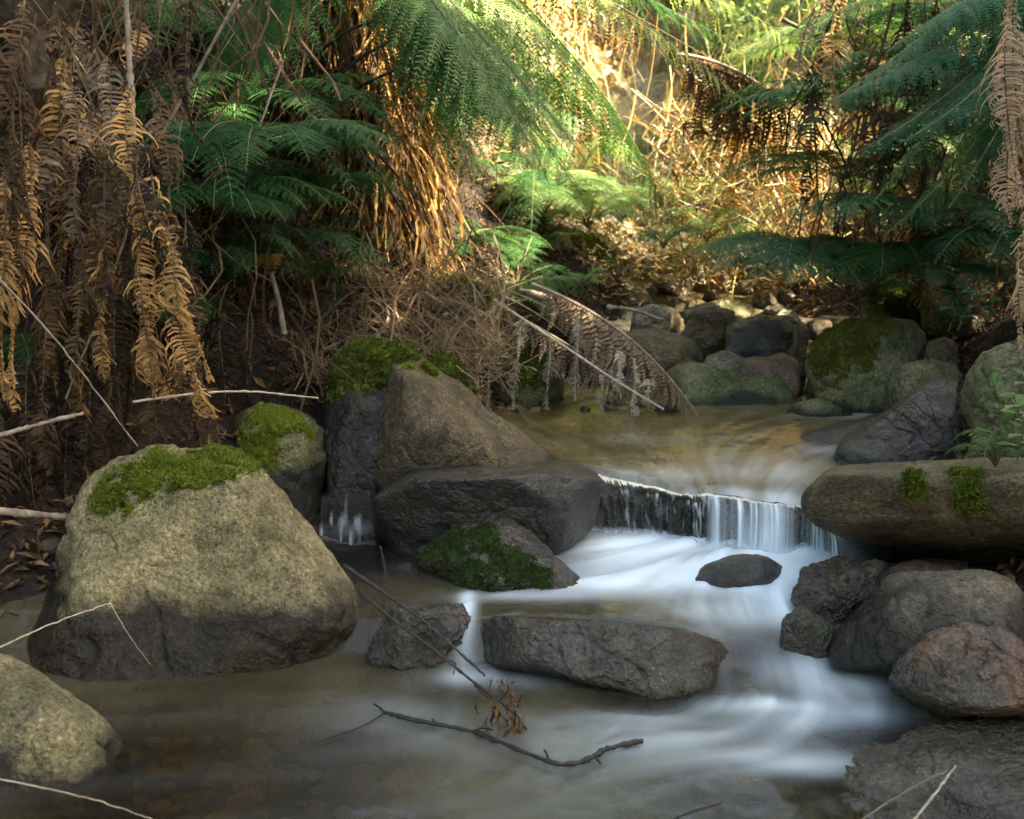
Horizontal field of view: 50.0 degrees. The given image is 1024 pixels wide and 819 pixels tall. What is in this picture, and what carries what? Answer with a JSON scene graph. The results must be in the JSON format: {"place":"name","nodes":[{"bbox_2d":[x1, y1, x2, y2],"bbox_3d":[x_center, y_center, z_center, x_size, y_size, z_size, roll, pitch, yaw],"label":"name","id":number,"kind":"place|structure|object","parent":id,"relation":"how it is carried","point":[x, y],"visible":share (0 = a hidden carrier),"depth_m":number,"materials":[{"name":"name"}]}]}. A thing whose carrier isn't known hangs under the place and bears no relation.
{"place":"outdoors","nodes":[
{"label":"outdoors","id":0,"kind":"place"},
{"bbox_2d":[0,508,1004,818],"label":"stream water","id":1,"kind":"structure","parent":0,"point":[762,726],"depth_m":2.84,"materials":[{"name":"liquid"}]},
{"bbox_2d":[0,653,122,794],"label":"boulder","id":2,"kind":"object","parent":1,"relation":"in","point":[66,737],"visible":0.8,"depth_m":2.60,"materials":[{"name":"beige stone"}]},
{"bbox_2d":[26,442,360,681],"bbox_3d":[-1.015,0.603,3.518,1.172,1.032,0.999,0,15,0],"label":"boulder","id":3,"kind":"object","parent":1,"relation":"in","point":[214,560],"visible":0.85,"depth_m":3.15,"materials":[{"name":"beige stone"}]},
{"bbox_2d":[342,563,485,676],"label":"branch","id":4,"kind":"object","parent":1,"relation":"on","point":[375,587],"visible":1,"depth_m":3.06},
{"bbox_2d":[357,588,527,729],"bbox_3d":[-0.180,0.656,2.981,0.630,0.209,0.068,12,19,39],"label":"branch","id":5,"kind":"object","parent":1,"relation":"on","point":[434,650],"visible":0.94,"depth_m":2.99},
{"bbox_2d":[312,703,643,766],"bbox_3d":[-0.078,0.816,2.756,0.809,0.019,0.213,2,15,9],"label":"branch","id":6,"kind":"object","parent":1,"relation":"on","point":[585,759],"visible":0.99,"depth_m":2.72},
{"bbox_2d":[470,673,525,736],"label":"leaf clump","id":7,"kind":"object","parent":6,"relation":"attached to","point":[513,723],"visible":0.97,"depth_m":2.78,"materials":[{"name":"brown plant"}]},
{"bbox_2d":[371,459,602,554],"bbox_3d":[-0.093,0.330,3.801,0.800,0.366,0.526,0,15,0],"label":"boulder","id":8,"kind":"object","parent":1,"relation":"in","point":[553,505],"visible":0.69,"depth_m":3.60,"materials":[{"name":"stone"}]},
{"bbox_2d":[480,615,728,698],"bbox_3d":[0.276,0.793,3.169,0.743,0.468,0.381,0,15,0],"label":"boulder","id":9,"kind":"object","parent":1,"relation":"in","point":[642,660],"visible":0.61,"depth_m":3.02,"materials":[{"name":"grey stone"}]},
{"bbox_2d":[801,457,1023,564],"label":"boulder","id":10,"kind":"object","parent":1,"relation":"on","point":[969,511],"visible":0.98,"depth_m":3.22,"materials":[{"name":"brown stone"}]},
{"bbox_2d":[944,429,1023,468],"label":"fern","id":11,"kind":"object","parent":10,"relation":"on","point":[994,459],"visible":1,"depth_m":3.23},
{"bbox_2d":[998,394,1023,464],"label":"leafy plant","id":12,"kind":"object","parent":10,"relation":"on","point":[1018,400],"visible":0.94,"depth_m":3.18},
{"bbox_2d":[829,569,1023,674],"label":"boulder","id":13,"kind":"object","parent":1,"relation":"in","point":[888,622],"visible":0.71,"depth_m":2.98,"materials":[{"name":"grey stone"}]},
{"bbox_2d":[841,717,1023,818],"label":"boulder","id":14,"kind":"object","parent":1,"relation":"in","point":[985,756],"visible":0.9,"depth_m":2.58,"materials":[{"name":"grey stone"}]},
{"bbox_2d":[0,0,1023,602],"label":"ground","id":15,"kind":"structure","parent":0,"point":[28,532],"depth_m":4.72,"materials":[{"name":"soil"}]},
{"bbox_2d":[0,507,66,520],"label":"branch","id":16,"kind":"object","parent":15,"relation":"on","point":[17,512],"visible":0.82,"depth_m":3.38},
{"bbox_2d":[0,331,125,370],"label":"fern","id":17,"kind":"object","parent":15,"relation":"on","point":[24,337],"visible":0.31,"depth_m":3.73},
{"bbox_2d":[123,0,136,187],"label":"stem","id":18,"kind":"object","parent":15,"relation":"on","point":[128,51],"visible":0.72,"depth_m":3.33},
{"bbox_2d":[47,289,241,327],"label":"fern","id":19,"kind":"object","parent":15,"relation":"on","point":[189,303],"visible":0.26,"depth_m":3.84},
{"bbox_2d":[0,0,390,67],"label":"fern","id":20,"kind":"object","parent":15,"relation":"on","point":[203,25],"visible":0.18,"depth_m":4.63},
{"bbox_2d":[0,0,444,510],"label":"tree fern","id":21,"kind":"object","parent":15,"relation":"on","point":[54,58],"visible":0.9,"depth_m":3.55,"materials":[{"name":"green plant"}]},
{"bbox_2d":[79,174,364,224],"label":"fern","id":22,"kind":"object","parent":21,"relation":"attached to","point":[242,194],"visible":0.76,"depth_m":3.71,"materials":[{"name":"plant"}]},
{"bbox_2d":[148,222,316,277],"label":"fern","id":23,"kind":"object","parent":21,"relation":"attached to","point":[236,247],"visible":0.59,"depth_m":3.93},
{"bbox_2d":[82,118,420,170],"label":"fern","id":24,"kind":"object","parent":21,"relation":"attached to","point":[297,129],"visible":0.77,"depth_m":3.76,"materials":[{"name":"plant"}]},
{"bbox_2d":[237,253,286,334],"bbox_3d":[-0.938,-0.435,4.175,0.183,0.324,0.123,0,15,0],"label":"dead frond stump","id":25,"kind":"object","parent":21,"relation":"attached to","point":[270,271],"visible":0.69,"depth_m":4.19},
{"bbox_2d":[48,118,414,225],"bbox_3d":[-1.035,-0.867,4.078,1.291,0.416,1.006,-14,20,-42],"label":"fern","id":26,"kind":"object","parent":15,"relation":"on","point":[252,175],"visible":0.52,"depth_m":3.96,"materials":[{"name":"plant"}]},
{"bbox_2d":[100,215,418,286],"bbox_3d":[-0.981,-0.615,4.291,1.318,0.241,0.722,-4,15,-15],"label":"fern","id":27,"kind":"object","parent":15,"relation":"on","point":[320,232],"visible":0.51,"depth_m":4.23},
{"bbox_2d":[106,71,433,137],"bbox_3d":[-1.220,-1.238,4.481,1.791,0.292,1.020,0,15,0],"label":"fern","id":28,"kind":"object","parent":15,"relation":"on","point":[315,96],"visible":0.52,"depth_m":4.39,"materials":[{"name":"plant"}]},
{"bbox_2d":[234,401,326,519],"bbox_3d":[-0.887,0.302,4.199,0.393,0.703,0.561,0,15,0],"label":"boulder","id":29,"kind":"object","parent":15,"relation":"on","point":[283,445],"visible":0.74,"depth_m":4.01,"materials":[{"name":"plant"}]},
{"bbox_2d":[248,247,377,286],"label":"fern","id":30,"kind":"object","parent":15,"relation":"on","point":[325,266],"visible":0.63,"depth_m":4.60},
{"bbox_2d":[194,171,436,213],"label":"fern","id":31,"kind":"object","parent":15,"relation":"on","point":[315,180],"visible":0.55,"depth_m":4.42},
{"bbox_2d":[322,385,384,515],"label":"boulder","id":32,"kind":"object","parent":15,"relation":"on","point":[351,427],"visible":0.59,"depth_m":4.04,"materials":[{"name":"stone"}]},
{"bbox_2d":[326,335,422,404],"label":"moss","id":33,"kind":"object","parent":32,"relation":"on","point":[365,363],"visible":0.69,"depth_m":4.11,"materials":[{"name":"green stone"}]},
{"bbox_2d":[258,226,549,424],"bbox_3d":[-0.569,-0.377,4.707,1.496,0.755,1.356,0,15,0],"label":"twig debris","id":34,"kind":"object","parent":15,"relation":"on","point":[446,344],"visible":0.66,"depth_m":4.67,"materials":[{"name":"wood"}]},
{"bbox_2d":[366,603,470,669],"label":"boulder","id":35,"kind":"object","parent":15,"relation":"on","point":[450,623],"visible":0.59,"depth_m":3.14,"materials":[{"name":"grey stone"}]},
{"bbox_2d":[424,270,495,354],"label":"shrub","id":36,"kind":"object","parent":15,"relation":"on","point":[447,291],"visible":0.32,"depth_m":4.99,"materials":[{"name":"brown plant"}]},
{"bbox_2d":[181,0,804,318],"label":"tree fern","id":37,"kind":"object","parent":15,"relation":"on","point":[411,36],"visible":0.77,"depth_m":4.90,"materials":[{"name":"green plant"}]},
{"bbox_2d":[410,512,579,591],"bbox_3d":[-0.042,0.571,3.622,0.586,0.485,0.473,0,15,0],"label":"boulder","id":38,"kind":"object","parent":15,"relation":"on","point":[491,552],"visible":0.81,"depth_m":3.44,"materials":[{"name":"plant"}]},
{"bbox_2d":[445,219,554,260],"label":"fern","id":39,"kind":"object","parent":15,"relation":"on","point":[487,236],"visible":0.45,"depth_m":5.89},
{"bbox_2d":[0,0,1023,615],"bbox_3d":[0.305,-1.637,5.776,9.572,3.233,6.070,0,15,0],"label":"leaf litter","id":40,"kind":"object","parent":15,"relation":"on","point":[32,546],"visible":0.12,"depth_m":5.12,"materials":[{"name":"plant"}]},
{"bbox_2d":[567,184,689,221],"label":"fern","id":41,"kind":"object","parent":40,"relation":"on","point":[633,200],"visible":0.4,"depth_m":7.17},
{"bbox_2d":[0,0,1023,527],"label":"bank twigs","id":42,"kind":"object","parent":15,"relation":"on","point":[962,366],"visible":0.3,"depth_m":5.00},
{"bbox_2d":[481,346,565,407],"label":"boulder","id":43,"kind":"object","parent":15,"relation":"on","point":[531,389],"visible":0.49,"depth_m":5.01,"materials":[{"name":"green stone"}]},
{"bbox_2d":[450,0,625,104],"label":"shrub","id":44,"kind":"object","parent":15,"relation":"on","point":[600,57],"visible":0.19,"depth_m":9.57,"materials":[{"name":"green plant"}]},
{"bbox_2d":[470,146,608,234],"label":"fern","id":45,"kind":"object","parent":15,"relation":"on","point":[522,199],"visible":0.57,"depth_m":6.77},
{"bbox_2d":[494,235,595,332],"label":"fern","id":46,"kind":"object","parent":15,"relation":"on","point":[529,241],"visible":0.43,"depth_m":6.25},
{"bbox_2d":[483,169,622,213],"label":"fern","id":47,"kind":"object","parent":15,"relation":"on","point":[565,195],"visible":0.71,"depth_m":6.61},
{"bbox_2d":[495,113,638,201],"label":"fern","id":48,"kind":"object","parent":15,"relation":"on","point":[591,154],"visible":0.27,"depth_m":8.17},
{"bbox_2d":[528,187,656,229],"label":"fern","id":49,"kind":"object","parent":15,"relation":"on","point":[569,212],"visible":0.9,"depth_m":6.72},
{"bbox_2d":[528,34,658,93],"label":"fern","id":50,"kind":"object","parent":15,"relation":"on","point":[599,50],"visible":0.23,"depth_m":11.18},
{"bbox_2d":[569,227,622,276],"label":"boulder","id":51,"kind":"object","parent":15,"relation":"on","point":[603,256],"visible":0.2,"depth_m":7.33,"materials":[{"name":"plant"}]},
{"bbox_2d":[621,286,652,306],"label":"stone","id":52,"kind":"object","parent":15,"relation":"on","point":[634,298],"visible":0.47,"depth_m":6.97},
{"bbox_2d":[613,328,703,377],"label":"boulder","id":53,"kind":"object","parent":15,"relation":"on","point":[666,350],"visible":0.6,"depth_m":5.52,"materials":[{"name":"grey stone"}]},
{"bbox_2d":[618,220,711,248],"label":"fern","id":54,"kind":"object","parent":15,"relation":"on","point":[655,234],"visible":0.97,"depth_m":6.53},
{"bbox_2d":[607,176,728,214],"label":"fern","id":55,"kind":"object","parent":15,"relation":"on","point":[660,193],"visible":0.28,"depth_m":7.56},
{"bbox_2d":[654,273,696,295],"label":"stone","id":56,"kind":"object","parent":15,"relation":"on","point":[680,287],"visible":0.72,"depth_m":7.28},
{"bbox_2d":[645,3,752,42],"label":"fern","id":57,"kind":"object","parent":15,"relation":"on","point":[682,12],"visible":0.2,"depth_m":12.04,"materials":[{"name":"plant"}]},
{"bbox_2d":[640,207,768,241],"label":"fern","id":58,"kind":"object","parent":15,"relation":"on","point":[698,222],"visible":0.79,"depth_m":6.71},
{"bbox_2d":[405,0,1009,305],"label":"dry leaf litter","id":59,"kind":"object","parent":15,"relation":"on","point":[653,272],"visible":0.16,"depth_m":7.89,"materials":[{"name":"plant"}]},
{"bbox_2d":[626,8,790,78],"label":"fern","id":60,"kind":"object","parent":15,"relation":"on","point":[690,50],"visible":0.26,"depth_m":11.35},
{"bbox_2d":[594,475,831,551],"bbox_3d":[0.522,0.467,4.107,1.433,0.450,0.611,9,17,31],"label":"rock ledge","id":61,"kind":"object","parent":15,"relation":"on","point":[630,506],"visible":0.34,"depth_m":3.88,"materials":[{"name":"brown stone"}]},
{"bbox_2d":[666,362,796,405],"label":"boulder","id":62,"kind":"object","parent":15,"relation":"on","point":[696,383],"visible":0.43,"depth_m":5.09,"materials":[{"name":"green stone"}]},
{"bbox_2d":[695,553,781,587],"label":"boulder","id":63,"kind":"object","parent":15,"relation":"on","point":[740,570],"visible":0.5,"depth_m":3.45,"materials":[{"name":"stone"}]},
{"bbox_2d":[619,65,866,294],"bbox_3d":[1.538,-1.423,7.147,1.736,1.465,1.461,0,15,0],"label":"dead fern tangle","id":64,"kind":"object","parent":15,"relation":"on","point":[675,175],"visible":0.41,"depth_m":6.90,"materials":[{"name":"plant"}]},
{"bbox_2d":[725,313,809,366],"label":"boulder","id":65,"kind":"object","parent":15,"relation":"on","point":[763,335],"visible":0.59,"depth_m":5.46,"materials":[{"name":"stone"}]},
{"bbox_2d":[678,0,856,83],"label":"shrub","id":66,"kind":"object","parent":15,"relation":"on","point":[722,17],"visible":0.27,"depth_m":10.46,"materials":[{"name":"green plant"}]},
{"bbox_2d":[742,353,805,397],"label":"boulder","id":67,"kind":"object","parent":15,"relation":"on","point":[789,370],"visible":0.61,"depth_m":5.17,"materials":[{"name":"stone"}]},
{"bbox_2d":[676,53,877,236],"bbox_3d":[1.607,-1.472,6.686,1.198,1.311,1.094,3,15,11],"label":"dead fern frond","id":68,"kind":"object","parent":15,"relation":"on","point":[728,72],"visible":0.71,"depth_m":6.31,"materials":[{"name":"plant"}]},
{"bbox_2d":[708,0,921,120],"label":"shrub","id":69,"kind":"object","parent":15,"relation":"on","point":[794,6],"visible":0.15,"depth_m":9.45,"materials":[{"name":"green plant"}]},
{"bbox_2d":[786,398,852,416],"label":"boulder","id":70,"kind":"object","parent":15,"relation":"on","point":[817,407],"visible":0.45,"depth_m":4.86,"materials":[{"name":"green stone"}]},
{"bbox_2d":[800,414,878,443],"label":"boulder","id":71,"kind":"object","parent":15,"relation":"on","point":[835,432],"visible":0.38,"depth_m":4.48,"materials":[{"name":"stone"}]},
{"bbox_2d":[791,555,889,623],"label":"boulder","id":72,"kind":"object","parent":15,"relation":"on","point":[839,589],"visible":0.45,"depth_m":3.24,"materials":[{"name":"grey stone"}]},
{"bbox_2d":[804,315,926,412],"bbox_3d":[1.676,-0.210,5.212,0.493,0.498,0.745,9,17,31],"label":"boulder","id":73,"kind":"object","parent":15,"relation":"on","point":[851,363],"visible":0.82,"depth_m":4.96,"materials":[{"name":"green stone"}]},
{"bbox_2d":[772,125,969,211],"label":"fern","id":74,"kind":"object","parent":15,"relation":"on","point":[868,185],"visible":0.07,"depth_m":7.30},
{"bbox_2d":[730,0,1023,350],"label":"tree fern","id":75,"kind":"object","parent":15,"relation":"on","point":[1006,80],"visible":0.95,"depth_m":4.36,"materials":[{"name":"green plant"}]},
{"bbox_2d":[665,229,915,279],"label":"fern","id":76,"kind":"object","parent":75,"relation":"attached to","point":[736,240],"visible":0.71,"depth_m":5.12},
{"bbox_2d":[679,79,917,123],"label":"fern","id":77,"kind":"object","parent":75,"relation":"attached to","point":[784,97],"visible":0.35,"depth_m":6.01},
{"bbox_2d":[686,236,934,292],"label":"fern","id":78,"kind":"object","parent":75,"relation":"attached to","point":[819,264],"visible":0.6,"depth_m":4.92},
{"bbox_2d":[708,145,978,196],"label":"fern","id":79,"kind":"object","parent":75,"relation":"attached to","point":[797,156],"visible":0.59,"depth_m":5.49,"materials":[{"name":"plant"}]},
{"bbox_2d":[717,14,992,68],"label":"fern","id":80,"kind":"object","parent":75,"relation":"attached to","point":[767,41],"visible":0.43,"depth_m":5.85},
{"bbox_2d":[697,66,1023,137],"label":"fern","id":81,"kind":"object","parent":75,"relation":"attached to","point":[852,106],"visible":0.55,"depth_m":5.16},
{"bbox_2d":[741,48,1007,108],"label":"fern","id":82,"kind":"object","parent":75,"relation":"attached to","point":[844,67],"visible":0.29,"depth_m":5.17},
{"bbox_2d":[749,0,1022,57],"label":"fern","id":83,"kind":"object","parent":75,"relation":"attached to","point":[893,23],"visible":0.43,"depth_m":5.34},
{"bbox_2d":[767,230,1011,279],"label":"fern","id":84,"kind":"object","parent":75,"relation":"attached to","point":[880,248],"visible":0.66,"depth_m":4.87,"materials":[{"name":"plant"}]},
{"bbox_2d":[764,191,1023,238],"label":"fern","id":85,"kind":"object","parent":75,"relation":"attached to","point":[969,198],"visible":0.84,"depth_m":4.77,"materials":[{"name":"plant"}]},
{"bbox_2d":[789,113,1023,165],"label":"fern","id":86,"kind":"object","parent":75,"relation":"attached to","point":[957,131],"visible":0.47,"depth_m":4.86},
{"bbox_2d":[814,0,1022,50],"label":"fern","id":87,"kind":"object","parent":75,"relation":"attached to","point":[921,9],"visible":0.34,"depth_m":5.28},
{"bbox_2d":[829,253,1023,297],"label":"fern","id":88,"kind":"object","parent":75,"relation":"attached to","point":[991,268],"visible":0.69,"depth_m":4.75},
{"bbox_2d":[858,280,942,342],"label":"boulder","id":89,"kind":"object","parent":15,"relation":"on","point":[874,301],"visible":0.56,"depth_m":5.50,"materials":[{"name":"plant"}]},
{"bbox_2d":[875,556,968,583],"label":"boulder","id":90,"kind":"object","parent":15,"relation":"on","point":[924,563],"visible":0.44,"depth_m":3.28,"materials":[{"name":"grey stone"}]},
{"bbox_2d":[923,337,958,367],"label":"boulder","id":91,"kind":"object","parent":15,"relation":"on","point":[939,349],"visible":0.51,"depth_m":4.98,"materials":[{"name":"grey stone"}]},
{"bbox_2d":[920,264,972,337],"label":"boulder","id":92,"kind":"object","parent":15,"relation":"on","point":[943,299],"visible":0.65,"depth_m":5.36,"materials":[{"name":"green stone"}]},
{"bbox_2d":[874,207,1023,265],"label":"fern","id":93,"kind":"object","parent":15,"relation":"on","point":[962,229],"visible":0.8,"depth_m":4.60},
{"bbox_2d":[889,622,1023,718],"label":"boulder","id":94,"kind":"object","parent":15,"relation":"on","point":[966,670],"visible":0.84,"depth_m":2.77,"materials":[{"name":"stone"}]},
{"bbox_2d":[960,337,1023,457],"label":"boulder","id":95,"kind":"object","parent":15,"relation":"on","point":[1005,358],"visible":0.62,"depth_m":3.82,"materials":[{"name":"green stone"}]},
{"bbox_2d":[971,372,1021,444],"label":"leafy plant","id":96,"kind":"object","parent":15,"relation":"on","point":[994,379],"visible":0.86,"depth_m":3.22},
{"bbox_2d":[41,495,983,569],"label":"bed gravel","id":97,"kind":"structure","parent":0,"point":[50,545],"depth_m":3.52,"materials":[{"name":"gravel"}]},
{"bbox_2d":[779,605,836,658],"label":"boulder","id":98,"kind":"object","parent":97,"relation":"on","point":[805,631],"visible":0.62,"depth_m":3.10,"materials":[{"name":"grey stone"}]},
{"bbox_2d":[491,381,880,505],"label":"pool water","id":99,"kind":"structure","parent":0,"point":[762,452],"depth_m":4.44,"materials":[{"name":"liquid"}]},
{"bbox_2d":[374,356,555,493],"bbox_3d":[-0.176,0.171,4.256,0.708,0.786,0.749,0,15,0],"label":"boulder","id":100,"kind":"object","parent":99,"relation":"in","point":[434,417],"visible":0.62,"depth_m":3.95,"materials":[{"name":"brown stone"}]},
{"bbox_2d":[426,350,477,394],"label":"moss","id":101,"kind":"object","parent":100,"relation":"on","point":[444,362],"visible":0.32,"depth_m":4.33,"materials":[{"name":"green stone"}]},
{"bbox_2d":[435,284,663,415],"bbox_3d":[0.160,-0.247,4.801,1.013,0.602,0.124,1,15,3],"label":"dead fern frond","id":102,"kind":"object","parent":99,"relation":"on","point":[618,381],"visible":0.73,"depth_m":4.81,"materials":[{"name":"plant"}]},
{"bbox_2d":[492,282,697,415],"bbox_3d":[0.328,-0.290,5.002,1.078,0.557,0.263,5,15,17],"label":"dead fern frond","id":103,"kind":"object","parent":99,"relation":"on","point":[601,329],"visible":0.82,"depth_m":4.95,"materials":[{"name":"plant"}]},
{"bbox_2d":[704,350,746,371],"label":"boulder","id":104,"kind":"object","parent":99,"relation":"in","point":[725,359],"visible":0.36,"depth_m":5.18,"materials":[{"name":"grey stone"}]},
{"bbox_2d":[834,376,968,464],"bbox_3d":[1.557,0.127,4.377,0.634,0.505,0.519,0,15,0],"label":"boulder","id":105,"kind":"object","parent":99,"relation":"in","point":[878,438],"visible":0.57,"depth_m":4.22,"materials":[{"name":"stone"}]},
{"bbox_2d":[888,358,964,407],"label":"boulder","id":106,"kind":"object","parent":99,"relation":"on","point":[903,382],"visible":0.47,"depth_m":4.56,"materials":[{"name":"grey stone"}]},
{"bbox_2d":[566,251,815,381],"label":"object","id":107,"kind":"structure","parent":0,"point":[698,294],"depth_m":6.96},
{"bbox_2d":[630,304,671,330],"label":"boulder","id":108,"kind":"object","parent":107,"relation":"on","point":[640,321],"visible":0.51,"depth_m":6.01,"materials":[{"name":"grey stone"}]},
{"bbox_2d":[681,303,737,358],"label":"boulder","id":109,"kind":"object","parent":107,"relation":"on","point":[706,325],"visible":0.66,"depth_m":5.73,"materials":[{"name":"grey stone"}]},
{"bbox_2d":[598,474,839,555],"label":"waterfall","id":110,"kind":"structure","parent":0,"point":[772,535],"depth_m":3.73,"materials":[{"name":"liquid"}]},
{"bbox_2d":[444,0,998,266],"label":"gully","id":111,"kind":"object","parent":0,"point":[622,60],"depth_m":8.93,"materials":[{"name":"plant"}]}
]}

